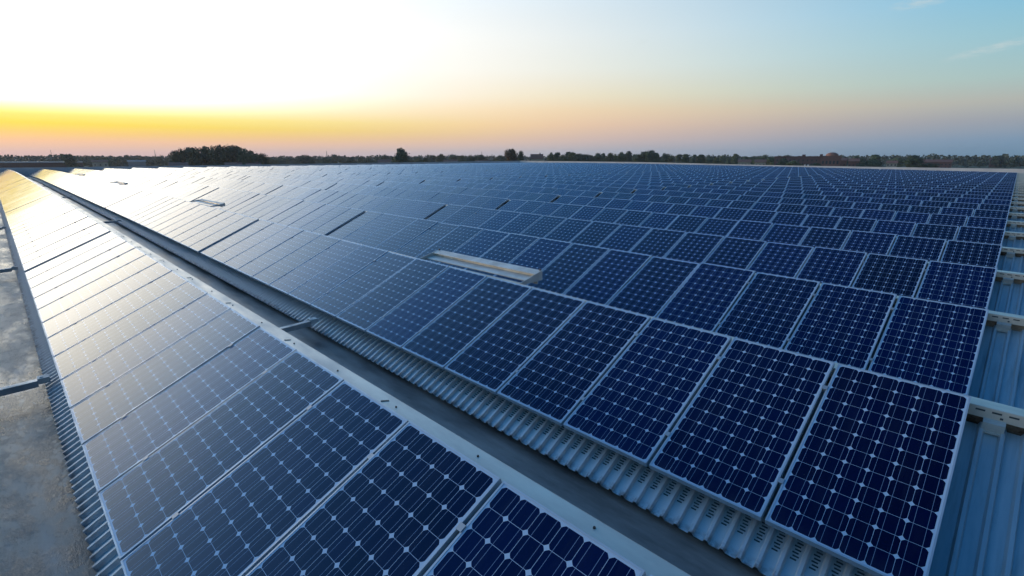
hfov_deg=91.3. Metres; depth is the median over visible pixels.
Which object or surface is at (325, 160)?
broadleaf tree
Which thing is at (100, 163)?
shed
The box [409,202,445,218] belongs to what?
solar panel
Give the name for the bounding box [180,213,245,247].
solar panel
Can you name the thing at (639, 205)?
solar panel
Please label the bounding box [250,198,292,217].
solar panel
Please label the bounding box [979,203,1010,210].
solar panel
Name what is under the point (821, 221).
solar panel
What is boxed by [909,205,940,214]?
solar panel
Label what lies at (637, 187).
solar panel
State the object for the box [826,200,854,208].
solar panel
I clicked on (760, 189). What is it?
solar panel
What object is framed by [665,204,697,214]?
solar panel
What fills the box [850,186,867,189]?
solar panel
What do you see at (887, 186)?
solar panel
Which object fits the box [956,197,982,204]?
solar panel
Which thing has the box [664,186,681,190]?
solar panel
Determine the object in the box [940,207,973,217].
solar panel
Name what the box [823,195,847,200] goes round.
solar panel
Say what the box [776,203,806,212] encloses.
solar panel
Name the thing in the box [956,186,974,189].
solar panel
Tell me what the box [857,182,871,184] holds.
solar panel
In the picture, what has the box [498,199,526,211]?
solar panel
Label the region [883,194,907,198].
solar panel
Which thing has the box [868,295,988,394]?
solar panel
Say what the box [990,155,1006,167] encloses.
broadleaf tree
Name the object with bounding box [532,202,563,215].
solar panel
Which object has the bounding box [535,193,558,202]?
solar panel
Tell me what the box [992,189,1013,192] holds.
solar panel
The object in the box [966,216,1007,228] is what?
solar panel
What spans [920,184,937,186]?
solar panel
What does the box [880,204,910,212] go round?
solar panel
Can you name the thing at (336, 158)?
broadleaf tree
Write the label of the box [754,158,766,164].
house
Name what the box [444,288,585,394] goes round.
solar panel
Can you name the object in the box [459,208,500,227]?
solar panel
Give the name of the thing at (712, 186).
solar panel
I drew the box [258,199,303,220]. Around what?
solar panel
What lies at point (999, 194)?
solar panel
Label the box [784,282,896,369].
solar panel
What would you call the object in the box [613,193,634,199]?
solar panel
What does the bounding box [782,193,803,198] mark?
solar panel
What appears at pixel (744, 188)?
solar panel
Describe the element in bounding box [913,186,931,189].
solar panel
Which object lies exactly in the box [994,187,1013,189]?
solar panel
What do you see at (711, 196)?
solar panel
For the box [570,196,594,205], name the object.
solar panel
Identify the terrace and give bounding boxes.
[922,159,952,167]
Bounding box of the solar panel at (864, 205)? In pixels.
[852,202,881,209]
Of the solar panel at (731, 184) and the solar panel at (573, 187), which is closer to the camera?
the solar panel at (573, 187)
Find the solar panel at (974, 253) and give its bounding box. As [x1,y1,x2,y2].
[941,240,1001,267]
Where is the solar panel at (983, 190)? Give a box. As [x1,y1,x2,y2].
[971,189,991,191]
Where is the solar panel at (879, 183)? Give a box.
[872,183,887,184]
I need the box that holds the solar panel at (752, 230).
[727,220,772,240]
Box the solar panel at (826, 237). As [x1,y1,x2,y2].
[800,227,850,248]
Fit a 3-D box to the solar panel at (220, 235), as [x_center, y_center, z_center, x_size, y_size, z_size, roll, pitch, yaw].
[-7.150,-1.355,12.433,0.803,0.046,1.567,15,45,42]
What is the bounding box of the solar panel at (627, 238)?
[599,224,651,251]
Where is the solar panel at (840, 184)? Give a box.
[831,183,845,185]
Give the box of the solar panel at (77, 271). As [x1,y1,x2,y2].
[30,241,135,298]
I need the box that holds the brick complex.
[774,152,841,165]
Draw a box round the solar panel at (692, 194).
[682,192,702,197]
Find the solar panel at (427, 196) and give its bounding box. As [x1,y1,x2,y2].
[416,191,439,200]
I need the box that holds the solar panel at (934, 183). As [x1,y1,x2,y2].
[927,183,942,184]
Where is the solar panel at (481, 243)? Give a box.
[439,229,509,269]
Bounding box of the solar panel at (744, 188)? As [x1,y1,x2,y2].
[734,187,751,190]
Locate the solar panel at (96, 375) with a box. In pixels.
[60,293,230,407]
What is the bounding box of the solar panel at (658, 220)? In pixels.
[640,212,678,228]
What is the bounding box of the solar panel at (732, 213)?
[714,207,748,220]
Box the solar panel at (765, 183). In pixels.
[758,182,772,184]
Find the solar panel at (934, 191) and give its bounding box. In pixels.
[925,189,945,193]
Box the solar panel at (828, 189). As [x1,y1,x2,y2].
[819,187,837,191]
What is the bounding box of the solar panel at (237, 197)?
[214,191,251,208]
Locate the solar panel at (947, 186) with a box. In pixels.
[938,185,955,188]
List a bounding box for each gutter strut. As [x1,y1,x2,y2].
[0,266,17,272]
[0,374,50,396]
[103,219,120,222]
[279,317,317,331]
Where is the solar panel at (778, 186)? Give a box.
[770,185,786,188]
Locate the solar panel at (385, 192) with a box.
[374,187,396,196]
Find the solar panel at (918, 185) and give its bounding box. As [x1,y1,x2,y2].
[904,184,920,186]
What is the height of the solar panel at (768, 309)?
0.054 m
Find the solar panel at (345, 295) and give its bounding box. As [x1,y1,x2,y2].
[310,252,415,318]
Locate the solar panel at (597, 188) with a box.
[589,186,605,191]
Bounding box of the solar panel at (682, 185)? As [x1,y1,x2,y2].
[674,184,689,187]
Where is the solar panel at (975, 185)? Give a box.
[960,184,977,186]
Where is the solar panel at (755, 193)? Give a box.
[744,191,764,196]
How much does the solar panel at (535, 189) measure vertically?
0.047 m
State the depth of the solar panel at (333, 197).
21.11 m
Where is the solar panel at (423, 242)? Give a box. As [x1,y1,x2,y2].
[394,222,458,257]
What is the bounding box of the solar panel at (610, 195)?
[597,192,618,198]
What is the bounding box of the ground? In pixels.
[15,159,1023,168]
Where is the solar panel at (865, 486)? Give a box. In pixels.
[765,363,970,575]
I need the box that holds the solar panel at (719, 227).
[695,218,738,236]
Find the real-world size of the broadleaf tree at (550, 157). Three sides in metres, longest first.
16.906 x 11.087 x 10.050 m
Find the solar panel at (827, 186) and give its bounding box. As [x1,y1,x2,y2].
[817,185,833,187]
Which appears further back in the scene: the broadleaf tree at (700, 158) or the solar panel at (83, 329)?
the broadleaf tree at (700, 158)
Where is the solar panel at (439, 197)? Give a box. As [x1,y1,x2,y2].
[426,192,451,202]
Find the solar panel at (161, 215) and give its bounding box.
[139,201,192,226]
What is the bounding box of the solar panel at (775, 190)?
[766,188,785,192]
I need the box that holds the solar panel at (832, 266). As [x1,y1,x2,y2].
[796,246,866,286]
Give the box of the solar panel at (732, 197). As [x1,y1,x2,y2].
[717,194,740,200]
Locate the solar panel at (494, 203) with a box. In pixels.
[480,197,508,209]
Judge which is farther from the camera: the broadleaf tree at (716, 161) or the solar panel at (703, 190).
the broadleaf tree at (716, 161)
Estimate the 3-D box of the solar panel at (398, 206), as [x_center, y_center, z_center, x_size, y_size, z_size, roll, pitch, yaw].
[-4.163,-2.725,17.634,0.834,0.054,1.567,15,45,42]
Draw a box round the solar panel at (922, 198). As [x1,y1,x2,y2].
[907,195,931,200]
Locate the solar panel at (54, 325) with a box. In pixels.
[41,262,171,337]
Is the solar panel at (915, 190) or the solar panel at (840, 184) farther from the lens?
the solar panel at (840, 184)
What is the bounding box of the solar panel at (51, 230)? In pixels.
[15,214,87,247]
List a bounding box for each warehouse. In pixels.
[0,161,82,167]
[0,161,1023,575]
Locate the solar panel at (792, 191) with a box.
[784,189,803,192]
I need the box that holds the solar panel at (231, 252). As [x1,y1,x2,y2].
[211,223,287,264]
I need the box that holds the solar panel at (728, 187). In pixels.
[719,186,735,189]
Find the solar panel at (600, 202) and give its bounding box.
[586,198,612,206]
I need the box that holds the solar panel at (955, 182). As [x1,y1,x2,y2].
[948,182,963,183]
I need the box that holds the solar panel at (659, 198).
[647,195,670,202]
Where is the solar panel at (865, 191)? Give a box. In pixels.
[856,189,875,193]
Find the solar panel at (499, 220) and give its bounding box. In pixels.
[478,210,520,230]
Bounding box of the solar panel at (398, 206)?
[382,199,416,214]
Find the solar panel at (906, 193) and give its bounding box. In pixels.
[895,191,916,195]
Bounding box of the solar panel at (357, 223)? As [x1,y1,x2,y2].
[328,211,382,238]
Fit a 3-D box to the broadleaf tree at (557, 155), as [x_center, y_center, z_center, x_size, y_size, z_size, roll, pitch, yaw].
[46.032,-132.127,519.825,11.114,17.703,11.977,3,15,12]
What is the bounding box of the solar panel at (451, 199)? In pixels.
[439,194,464,204]
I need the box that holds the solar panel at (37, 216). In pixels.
[10,203,68,229]
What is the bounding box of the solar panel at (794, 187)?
[785,186,802,189]
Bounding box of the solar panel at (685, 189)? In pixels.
[679,187,696,191]
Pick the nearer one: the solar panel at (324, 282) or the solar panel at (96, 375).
the solar panel at (96, 375)
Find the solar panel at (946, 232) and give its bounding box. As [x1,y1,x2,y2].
[912,223,958,240]
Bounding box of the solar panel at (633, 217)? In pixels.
[615,210,652,225]
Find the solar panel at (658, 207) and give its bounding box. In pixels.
[645,202,673,213]
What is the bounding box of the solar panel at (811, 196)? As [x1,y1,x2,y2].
[802,194,825,199]
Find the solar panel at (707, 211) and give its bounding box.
[690,205,721,217]
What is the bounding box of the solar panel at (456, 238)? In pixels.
[415,225,483,262]
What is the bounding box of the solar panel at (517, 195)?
[507,191,529,199]
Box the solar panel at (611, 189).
[602,187,619,191]
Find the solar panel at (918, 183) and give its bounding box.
[911,182,926,184]
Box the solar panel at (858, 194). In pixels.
[841,192,862,196]
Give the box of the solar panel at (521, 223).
[499,213,543,233]
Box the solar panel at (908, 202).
[894,199,921,205]
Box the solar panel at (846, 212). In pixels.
[830,207,863,217]
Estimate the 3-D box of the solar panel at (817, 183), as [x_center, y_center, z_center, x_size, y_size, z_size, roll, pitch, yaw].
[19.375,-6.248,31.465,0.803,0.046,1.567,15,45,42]
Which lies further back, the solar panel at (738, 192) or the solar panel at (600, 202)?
the solar panel at (738, 192)
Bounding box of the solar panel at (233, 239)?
[200,219,273,258]
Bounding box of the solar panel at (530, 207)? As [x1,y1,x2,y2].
[514,201,545,213]
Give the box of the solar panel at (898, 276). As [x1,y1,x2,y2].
[852,253,927,296]
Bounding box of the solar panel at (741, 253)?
[704,237,766,268]
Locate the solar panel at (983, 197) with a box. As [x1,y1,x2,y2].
[962,194,986,199]
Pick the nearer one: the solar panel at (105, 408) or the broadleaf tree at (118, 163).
the solar panel at (105, 408)
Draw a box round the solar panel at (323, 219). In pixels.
[299,206,350,231]
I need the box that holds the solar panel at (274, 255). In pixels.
[237,230,321,278]
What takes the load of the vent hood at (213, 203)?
on the warehouse at (54, 521)
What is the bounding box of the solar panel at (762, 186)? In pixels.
[754,185,770,187]
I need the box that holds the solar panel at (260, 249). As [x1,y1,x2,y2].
[223,226,303,270]
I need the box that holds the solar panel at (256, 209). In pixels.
[242,196,282,215]
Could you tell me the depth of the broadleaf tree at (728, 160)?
616.93 m
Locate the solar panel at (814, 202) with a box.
[802,199,828,205]
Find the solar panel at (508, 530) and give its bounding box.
[423,481,645,575]
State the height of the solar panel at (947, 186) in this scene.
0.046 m
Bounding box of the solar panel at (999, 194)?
[990,192,1012,195]
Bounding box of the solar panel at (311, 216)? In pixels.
[288,204,336,228]
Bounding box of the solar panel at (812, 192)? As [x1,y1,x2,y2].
[802,190,822,194]
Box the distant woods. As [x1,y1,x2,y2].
[0,153,1023,167]
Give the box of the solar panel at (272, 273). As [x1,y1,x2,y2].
[252,235,340,286]
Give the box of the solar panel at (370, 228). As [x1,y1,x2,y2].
[342,213,399,242]
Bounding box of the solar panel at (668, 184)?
[661,183,675,186]
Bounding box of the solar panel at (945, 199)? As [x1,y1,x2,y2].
[930,196,956,202]
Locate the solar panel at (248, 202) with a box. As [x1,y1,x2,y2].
[227,194,266,211]
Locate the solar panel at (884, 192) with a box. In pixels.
[874,190,895,193]
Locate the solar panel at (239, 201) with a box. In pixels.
[220,192,258,210]
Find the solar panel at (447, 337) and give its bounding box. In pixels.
[401,276,531,369]
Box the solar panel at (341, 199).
[329,193,356,205]
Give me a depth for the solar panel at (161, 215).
16.33 m
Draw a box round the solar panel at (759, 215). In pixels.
[741,209,776,222]
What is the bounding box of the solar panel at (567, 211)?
[550,204,582,218]
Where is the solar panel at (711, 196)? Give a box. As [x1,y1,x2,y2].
[699,193,720,199]
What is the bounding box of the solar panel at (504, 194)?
[494,190,515,197]
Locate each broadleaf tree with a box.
[60,153,79,166]
[76,156,90,166]
[87,156,104,166]
[98,158,115,166]
[113,157,123,166]
[121,155,132,166]
[144,158,156,165]
[155,156,164,165]
[164,157,169,165]
[169,150,185,161]
[170,148,190,165]
[184,146,199,159]
[186,147,210,165]
[202,146,213,164]
[207,144,233,164]
[217,145,240,162]
[230,145,241,157]
[235,148,254,164]
[248,150,258,162]
[254,153,269,164]
[267,157,278,163]
[277,158,285,163]
[282,158,292,163]
[291,158,300,163]
[298,156,316,163]
[320,157,330,163]
[329,154,339,163]
[338,157,346,162]
[346,157,355,162]
[360,158,375,162]
[380,154,389,158]
[390,148,409,162]
[414,157,423,161]
[423,157,431,161]
[428,155,435,161]
[436,154,446,161]
[457,155,466,161]
[465,154,478,161]
[472,154,486,159]
[494,155,506,160]
[504,148,518,160]
[517,151,523,160]
[546,152,554,160]
[554,152,559,160]
[557,155,568,160]
[568,152,575,160]
[571,153,585,160]
[582,154,591,161]
[594,153,602,161]
[600,153,605,161]
[604,153,613,161]
[614,152,626,161]
[624,151,632,161]
[633,154,644,161]
[640,151,648,161]
[645,150,656,161]
[651,153,660,161]
[659,153,668,162]
[666,154,674,162]
[674,154,681,162]
[680,154,688,162]
[690,154,696,162]
[694,154,705,162]
[704,156,713,163]
[712,158,719,163]
[719,155,725,163]
[725,157,731,163]
[731,154,738,163]
[759,154,772,164]
[766,157,774,164]
[777,157,788,164]
[785,160,801,165]
[856,159,881,166]
[871,154,882,165]
[884,157,903,166]
[902,155,924,167]
[917,162,940,167]
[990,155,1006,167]
[1009,158,1020,166]
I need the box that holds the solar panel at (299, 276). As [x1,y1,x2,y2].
[269,240,362,295]
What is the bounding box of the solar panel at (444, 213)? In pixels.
[426,204,463,222]
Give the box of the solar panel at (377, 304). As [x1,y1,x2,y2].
[336,258,448,332]
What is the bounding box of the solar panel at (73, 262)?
[27,236,125,288]
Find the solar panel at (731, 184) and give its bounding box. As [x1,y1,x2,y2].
[726,183,740,186]
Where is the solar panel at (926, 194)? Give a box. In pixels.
[916,192,938,196]
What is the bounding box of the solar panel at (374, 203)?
[359,196,390,210]
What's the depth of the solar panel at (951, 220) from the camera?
14.38 m
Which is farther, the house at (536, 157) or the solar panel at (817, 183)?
the house at (536, 157)
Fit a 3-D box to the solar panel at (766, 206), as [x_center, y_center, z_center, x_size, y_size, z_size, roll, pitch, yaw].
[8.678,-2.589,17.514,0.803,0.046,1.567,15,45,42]
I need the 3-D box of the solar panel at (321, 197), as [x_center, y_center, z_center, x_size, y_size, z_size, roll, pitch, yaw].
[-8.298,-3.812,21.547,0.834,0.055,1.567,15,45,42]
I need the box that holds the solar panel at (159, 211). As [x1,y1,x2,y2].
[134,199,184,224]
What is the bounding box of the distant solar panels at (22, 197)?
[0,163,1016,575]
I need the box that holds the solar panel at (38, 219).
[11,205,71,232]
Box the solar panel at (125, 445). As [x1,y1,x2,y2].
[82,327,295,492]
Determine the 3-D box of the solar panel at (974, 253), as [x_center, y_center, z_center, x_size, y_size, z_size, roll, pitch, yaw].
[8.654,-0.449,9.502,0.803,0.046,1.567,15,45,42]
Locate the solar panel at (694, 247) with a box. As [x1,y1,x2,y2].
[664,232,724,262]
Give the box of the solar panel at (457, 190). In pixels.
[448,187,467,193]
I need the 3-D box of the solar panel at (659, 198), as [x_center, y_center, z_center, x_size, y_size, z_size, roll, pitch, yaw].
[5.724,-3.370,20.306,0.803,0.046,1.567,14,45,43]
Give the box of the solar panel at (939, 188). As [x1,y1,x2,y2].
[932,187,950,189]
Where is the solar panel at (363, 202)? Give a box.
[348,195,378,208]
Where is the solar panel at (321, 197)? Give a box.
[310,190,337,202]
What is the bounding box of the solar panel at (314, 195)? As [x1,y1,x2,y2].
[303,190,328,200]
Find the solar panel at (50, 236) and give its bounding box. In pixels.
[17,217,91,252]
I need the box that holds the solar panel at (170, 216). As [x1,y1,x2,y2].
[145,202,199,229]
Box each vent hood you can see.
[109,181,127,184]
[189,199,224,206]
[419,249,541,284]
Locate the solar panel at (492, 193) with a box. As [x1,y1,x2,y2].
[482,189,502,196]
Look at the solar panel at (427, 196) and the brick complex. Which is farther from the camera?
the brick complex
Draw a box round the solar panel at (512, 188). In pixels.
[504,185,520,190]
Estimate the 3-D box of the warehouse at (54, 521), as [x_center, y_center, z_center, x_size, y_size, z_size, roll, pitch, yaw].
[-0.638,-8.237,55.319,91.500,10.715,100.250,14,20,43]
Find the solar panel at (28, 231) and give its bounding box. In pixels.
[13,209,78,239]
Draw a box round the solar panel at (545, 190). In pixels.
[539,187,557,193]
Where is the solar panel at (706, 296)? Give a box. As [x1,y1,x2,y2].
[656,262,754,331]
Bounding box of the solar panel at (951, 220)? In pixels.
[928,214,967,227]
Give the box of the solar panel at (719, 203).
[706,199,731,207]
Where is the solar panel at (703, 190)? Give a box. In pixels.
[694,188,712,192]
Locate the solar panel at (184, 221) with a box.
[157,206,216,236]
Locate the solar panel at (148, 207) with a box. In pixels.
[125,196,173,218]
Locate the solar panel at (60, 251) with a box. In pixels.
[22,227,110,271]
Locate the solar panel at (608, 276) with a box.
[564,249,651,304]
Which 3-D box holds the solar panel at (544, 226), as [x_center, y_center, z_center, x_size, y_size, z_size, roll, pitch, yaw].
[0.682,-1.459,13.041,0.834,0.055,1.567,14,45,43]
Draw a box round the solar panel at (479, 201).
[465,196,492,206]
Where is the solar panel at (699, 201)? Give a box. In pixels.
[685,198,710,205]
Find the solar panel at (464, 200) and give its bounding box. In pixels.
[452,195,477,205]
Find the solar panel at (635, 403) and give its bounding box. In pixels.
[563,317,731,466]
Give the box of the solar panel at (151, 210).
[129,198,178,221]
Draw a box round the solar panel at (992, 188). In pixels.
[975,187,993,189]
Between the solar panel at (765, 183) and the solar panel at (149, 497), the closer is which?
the solar panel at (149, 497)
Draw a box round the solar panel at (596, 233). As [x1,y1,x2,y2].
[571,221,620,246]
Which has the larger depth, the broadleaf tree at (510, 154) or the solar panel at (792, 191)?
the broadleaf tree at (510, 154)
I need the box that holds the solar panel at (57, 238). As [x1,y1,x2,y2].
[18,219,97,257]
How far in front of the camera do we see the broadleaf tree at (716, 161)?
581.82 m
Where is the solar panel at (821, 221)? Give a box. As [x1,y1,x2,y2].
[801,214,840,228]
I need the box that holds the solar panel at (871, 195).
[862,193,884,198]
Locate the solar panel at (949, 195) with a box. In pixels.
[938,193,961,197]
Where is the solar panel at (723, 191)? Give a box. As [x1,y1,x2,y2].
[710,189,728,193]
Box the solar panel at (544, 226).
[521,215,566,237]
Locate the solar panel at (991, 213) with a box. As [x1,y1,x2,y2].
[973,209,1008,218]
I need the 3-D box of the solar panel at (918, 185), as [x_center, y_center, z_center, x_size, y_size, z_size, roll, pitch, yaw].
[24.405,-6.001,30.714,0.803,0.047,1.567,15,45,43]
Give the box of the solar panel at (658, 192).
[648,190,668,194]
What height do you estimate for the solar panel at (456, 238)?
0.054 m
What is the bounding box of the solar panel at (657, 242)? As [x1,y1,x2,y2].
[630,228,686,257]
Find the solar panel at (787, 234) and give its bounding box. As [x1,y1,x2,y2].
[762,224,809,244]
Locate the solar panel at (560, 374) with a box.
[497,301,650,425]
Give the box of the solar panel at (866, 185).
[862,184,878,187]
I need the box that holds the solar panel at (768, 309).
[715,272,819,348]
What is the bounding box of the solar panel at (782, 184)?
[772,183,787,185]
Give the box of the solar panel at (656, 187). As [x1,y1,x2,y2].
[648,186,663,189]
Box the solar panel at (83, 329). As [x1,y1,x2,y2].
[47,270,187,356]
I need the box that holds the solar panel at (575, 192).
[566,190,584,195]
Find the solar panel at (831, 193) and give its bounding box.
[821,191,841,195]
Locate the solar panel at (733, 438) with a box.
[649,337,834,520]
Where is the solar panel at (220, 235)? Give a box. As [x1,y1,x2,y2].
[189,216,258,252]
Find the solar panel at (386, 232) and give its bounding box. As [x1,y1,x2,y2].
[358,216,417,247]
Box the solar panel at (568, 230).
[545,218,592,241]
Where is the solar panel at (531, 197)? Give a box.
[520,193,543,200]
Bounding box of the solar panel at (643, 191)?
[633,189,652,194]
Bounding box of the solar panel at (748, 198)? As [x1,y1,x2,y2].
[737,195,760,201]
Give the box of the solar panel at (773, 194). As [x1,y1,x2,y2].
[763,192,783,196]
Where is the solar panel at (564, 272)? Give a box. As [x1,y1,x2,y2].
[527,243,609,294]
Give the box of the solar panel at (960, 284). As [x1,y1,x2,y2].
[916,260,997,308]
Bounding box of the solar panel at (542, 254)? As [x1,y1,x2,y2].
[494,238,572,284]
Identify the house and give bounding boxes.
[168,161,188,165]
[224,161,242,164]
[246,161,260,164]
[378,158,391,162]
[443,159,457,161]
[530,153,542,160]
[738,159,751,164]
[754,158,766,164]
[840,157,847,165]
[848,157,859,166]
[886,160,897,166]
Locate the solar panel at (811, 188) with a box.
[802,187,819,190]
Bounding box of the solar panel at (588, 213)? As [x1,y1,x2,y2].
[570,205,604,220]
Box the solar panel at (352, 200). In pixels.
[337,194,367,206]
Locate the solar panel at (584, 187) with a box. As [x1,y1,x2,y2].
[576,185,593,190]
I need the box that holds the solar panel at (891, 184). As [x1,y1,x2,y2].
[888,183,903,185]
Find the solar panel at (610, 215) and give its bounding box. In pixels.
[591,208,627,222]
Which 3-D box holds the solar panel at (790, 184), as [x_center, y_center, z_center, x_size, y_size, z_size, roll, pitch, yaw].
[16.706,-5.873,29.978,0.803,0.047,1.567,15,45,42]
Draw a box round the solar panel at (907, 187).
[895,186,913,188]
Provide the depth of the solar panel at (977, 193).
24.69 m
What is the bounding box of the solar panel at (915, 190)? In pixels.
[905,189,924,192]
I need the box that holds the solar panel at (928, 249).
[889,235,945,261]
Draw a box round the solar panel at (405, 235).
[375,219,438,251]
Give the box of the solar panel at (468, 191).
[459,188,477,194]
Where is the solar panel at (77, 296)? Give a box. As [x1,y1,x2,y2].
[37,254,157,322]
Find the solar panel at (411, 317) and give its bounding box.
[366,267,486,349]
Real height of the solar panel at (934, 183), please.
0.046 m
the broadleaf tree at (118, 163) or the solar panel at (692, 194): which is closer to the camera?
the solar panel at (692, 194)
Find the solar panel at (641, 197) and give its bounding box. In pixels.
[630,194,652,201]
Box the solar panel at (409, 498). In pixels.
[246,421,501,575]
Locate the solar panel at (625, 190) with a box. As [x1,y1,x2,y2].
[617,188,634,192]
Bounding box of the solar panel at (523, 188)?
[515,186,531,191]
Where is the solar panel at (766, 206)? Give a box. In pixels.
[751,202,779,210]
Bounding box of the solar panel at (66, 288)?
[34,247,145,309]
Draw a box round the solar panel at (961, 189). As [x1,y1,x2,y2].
[951,188,970,191]
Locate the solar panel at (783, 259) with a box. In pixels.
[747,242,813,277]
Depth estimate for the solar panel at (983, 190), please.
26.71 m
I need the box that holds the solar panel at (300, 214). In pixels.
[278,202,324,225]
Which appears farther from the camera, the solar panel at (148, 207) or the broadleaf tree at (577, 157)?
the broadleaf tree at (577, 157)
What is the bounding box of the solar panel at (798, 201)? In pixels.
[779,198,804,204]
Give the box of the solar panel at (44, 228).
[14,211,82,243]
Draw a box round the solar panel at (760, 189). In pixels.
[750,187,768,191]
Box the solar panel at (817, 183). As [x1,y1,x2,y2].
[816,182,830,184]
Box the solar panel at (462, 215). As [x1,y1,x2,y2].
[441,206,482,224]
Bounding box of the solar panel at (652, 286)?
[607,256,699,317]
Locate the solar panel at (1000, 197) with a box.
[987,195,1011,199]
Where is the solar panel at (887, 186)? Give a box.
[879,185,895,188]
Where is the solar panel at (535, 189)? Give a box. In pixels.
[527,187,543,192]
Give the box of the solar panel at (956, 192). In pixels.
[945,190,966,194]
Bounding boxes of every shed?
[91,159,108,166]
[127,159,145,166]
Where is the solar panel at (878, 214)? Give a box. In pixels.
[860,209,895,220]
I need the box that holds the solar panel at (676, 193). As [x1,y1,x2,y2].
[664,191,685,196]
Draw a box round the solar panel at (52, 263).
[25,231,117,279]
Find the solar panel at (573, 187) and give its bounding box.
[564,185,580,189]
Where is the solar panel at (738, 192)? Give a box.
[727,190,746,194]
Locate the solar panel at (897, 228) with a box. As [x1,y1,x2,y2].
[872,220,915,236]
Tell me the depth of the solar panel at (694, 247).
10.35 m
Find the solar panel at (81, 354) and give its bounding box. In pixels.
[53,281,206,379]
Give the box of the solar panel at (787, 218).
[770,212,807,225]
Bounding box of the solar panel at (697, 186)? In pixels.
[690,184,705,187]
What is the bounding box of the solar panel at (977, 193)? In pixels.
[967,191,989,195]
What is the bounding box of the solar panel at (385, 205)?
[370,198,402,212]
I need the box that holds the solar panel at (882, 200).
[869,198,895,203]
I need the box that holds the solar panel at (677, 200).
[665,196,690,203]
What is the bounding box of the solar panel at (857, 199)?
[846,196,870,202]
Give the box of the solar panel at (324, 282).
[288,245,387,305]
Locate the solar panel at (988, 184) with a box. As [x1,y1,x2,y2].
[980,183,996,184]
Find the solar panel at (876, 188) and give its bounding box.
[867,187,885,189]
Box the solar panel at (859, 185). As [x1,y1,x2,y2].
[846,184,861,186]
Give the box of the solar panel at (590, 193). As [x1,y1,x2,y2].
[580,191,599,196]
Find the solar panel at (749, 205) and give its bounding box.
[727,200,755,209]
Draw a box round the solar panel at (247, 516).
[120,380,408,575]
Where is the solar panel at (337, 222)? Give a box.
[312,208,365,234]
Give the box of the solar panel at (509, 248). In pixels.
[465,233,539,275]
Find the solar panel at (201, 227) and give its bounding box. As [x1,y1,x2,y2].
[172,211,235,243]
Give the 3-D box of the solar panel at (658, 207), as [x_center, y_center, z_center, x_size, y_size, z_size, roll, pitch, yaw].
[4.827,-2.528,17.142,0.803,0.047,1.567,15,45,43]
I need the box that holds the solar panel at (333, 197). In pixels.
[319,191,347,203]
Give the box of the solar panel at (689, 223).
[667,215,707,232]
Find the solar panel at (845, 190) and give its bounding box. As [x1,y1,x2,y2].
[836,188,855,191]
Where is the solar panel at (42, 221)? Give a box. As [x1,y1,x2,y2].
[12,207,75,235]
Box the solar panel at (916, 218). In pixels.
[893,211,929,223]
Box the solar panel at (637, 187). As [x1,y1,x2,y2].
[634,185,649,189]
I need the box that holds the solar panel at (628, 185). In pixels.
[621,184,636,187]
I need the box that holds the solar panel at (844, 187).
[833,185,850,188]
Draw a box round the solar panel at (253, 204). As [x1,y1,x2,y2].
[234,195,275,213]
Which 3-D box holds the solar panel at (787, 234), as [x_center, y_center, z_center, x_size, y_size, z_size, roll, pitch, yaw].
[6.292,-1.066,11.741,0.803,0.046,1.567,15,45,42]
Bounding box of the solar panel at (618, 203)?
[605,199,632,208]
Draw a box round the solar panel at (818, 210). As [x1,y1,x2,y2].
[801,205,833,215]
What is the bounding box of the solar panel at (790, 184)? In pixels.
[787,183,802,186]
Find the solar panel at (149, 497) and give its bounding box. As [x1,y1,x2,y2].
[98,350,343,559]
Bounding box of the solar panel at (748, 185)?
[740,184,755,187]
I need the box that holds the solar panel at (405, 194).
[394,189,417,198]
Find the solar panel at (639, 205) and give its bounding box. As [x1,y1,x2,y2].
[624,201,652,210]
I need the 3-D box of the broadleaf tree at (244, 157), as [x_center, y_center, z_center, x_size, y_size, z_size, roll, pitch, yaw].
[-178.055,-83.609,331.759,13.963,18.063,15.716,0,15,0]
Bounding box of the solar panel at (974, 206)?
[949,202,978,209]
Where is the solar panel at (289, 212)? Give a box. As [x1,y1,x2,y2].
[268,201,313,222]
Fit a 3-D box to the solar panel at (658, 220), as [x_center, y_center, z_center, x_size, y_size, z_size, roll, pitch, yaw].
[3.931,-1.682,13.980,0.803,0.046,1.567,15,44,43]
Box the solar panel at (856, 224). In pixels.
[835,217,876,231]
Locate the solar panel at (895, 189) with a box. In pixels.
[886,188,904,190]
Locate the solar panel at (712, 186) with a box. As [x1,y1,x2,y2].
[704,185,719,188]
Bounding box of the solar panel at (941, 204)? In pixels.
[921,200,949,207]
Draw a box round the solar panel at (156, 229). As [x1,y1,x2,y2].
[151,204,207,232]
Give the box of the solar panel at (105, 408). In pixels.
[70,308,259,444]
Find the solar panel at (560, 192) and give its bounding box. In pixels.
[552,188,571,195]
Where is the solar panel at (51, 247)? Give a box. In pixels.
[20,223,103,263]
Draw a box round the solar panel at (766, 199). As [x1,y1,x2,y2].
[757,196,782,203]
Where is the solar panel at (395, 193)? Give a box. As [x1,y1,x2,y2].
[384,188,406,197]
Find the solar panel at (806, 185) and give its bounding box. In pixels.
[801,184,817,186]
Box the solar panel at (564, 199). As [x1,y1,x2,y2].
[553,195,577,203]
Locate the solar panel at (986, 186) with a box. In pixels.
[978,185,995,187]
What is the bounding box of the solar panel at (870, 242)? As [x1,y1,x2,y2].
[842,230,895,254]
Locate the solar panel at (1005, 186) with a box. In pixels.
[996,185,1013,187]
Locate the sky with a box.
[0,0,1023,158]
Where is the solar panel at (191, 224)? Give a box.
[164,208,225,239]
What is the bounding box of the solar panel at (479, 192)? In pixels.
[471,189,489,195]
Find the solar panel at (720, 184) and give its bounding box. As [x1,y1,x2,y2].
[713,183,727,185]
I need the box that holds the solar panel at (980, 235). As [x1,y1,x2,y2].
[956,226,1004,244]
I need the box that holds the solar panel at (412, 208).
[395,200,429,216]
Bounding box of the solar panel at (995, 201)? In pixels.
[983,199,1011,204]

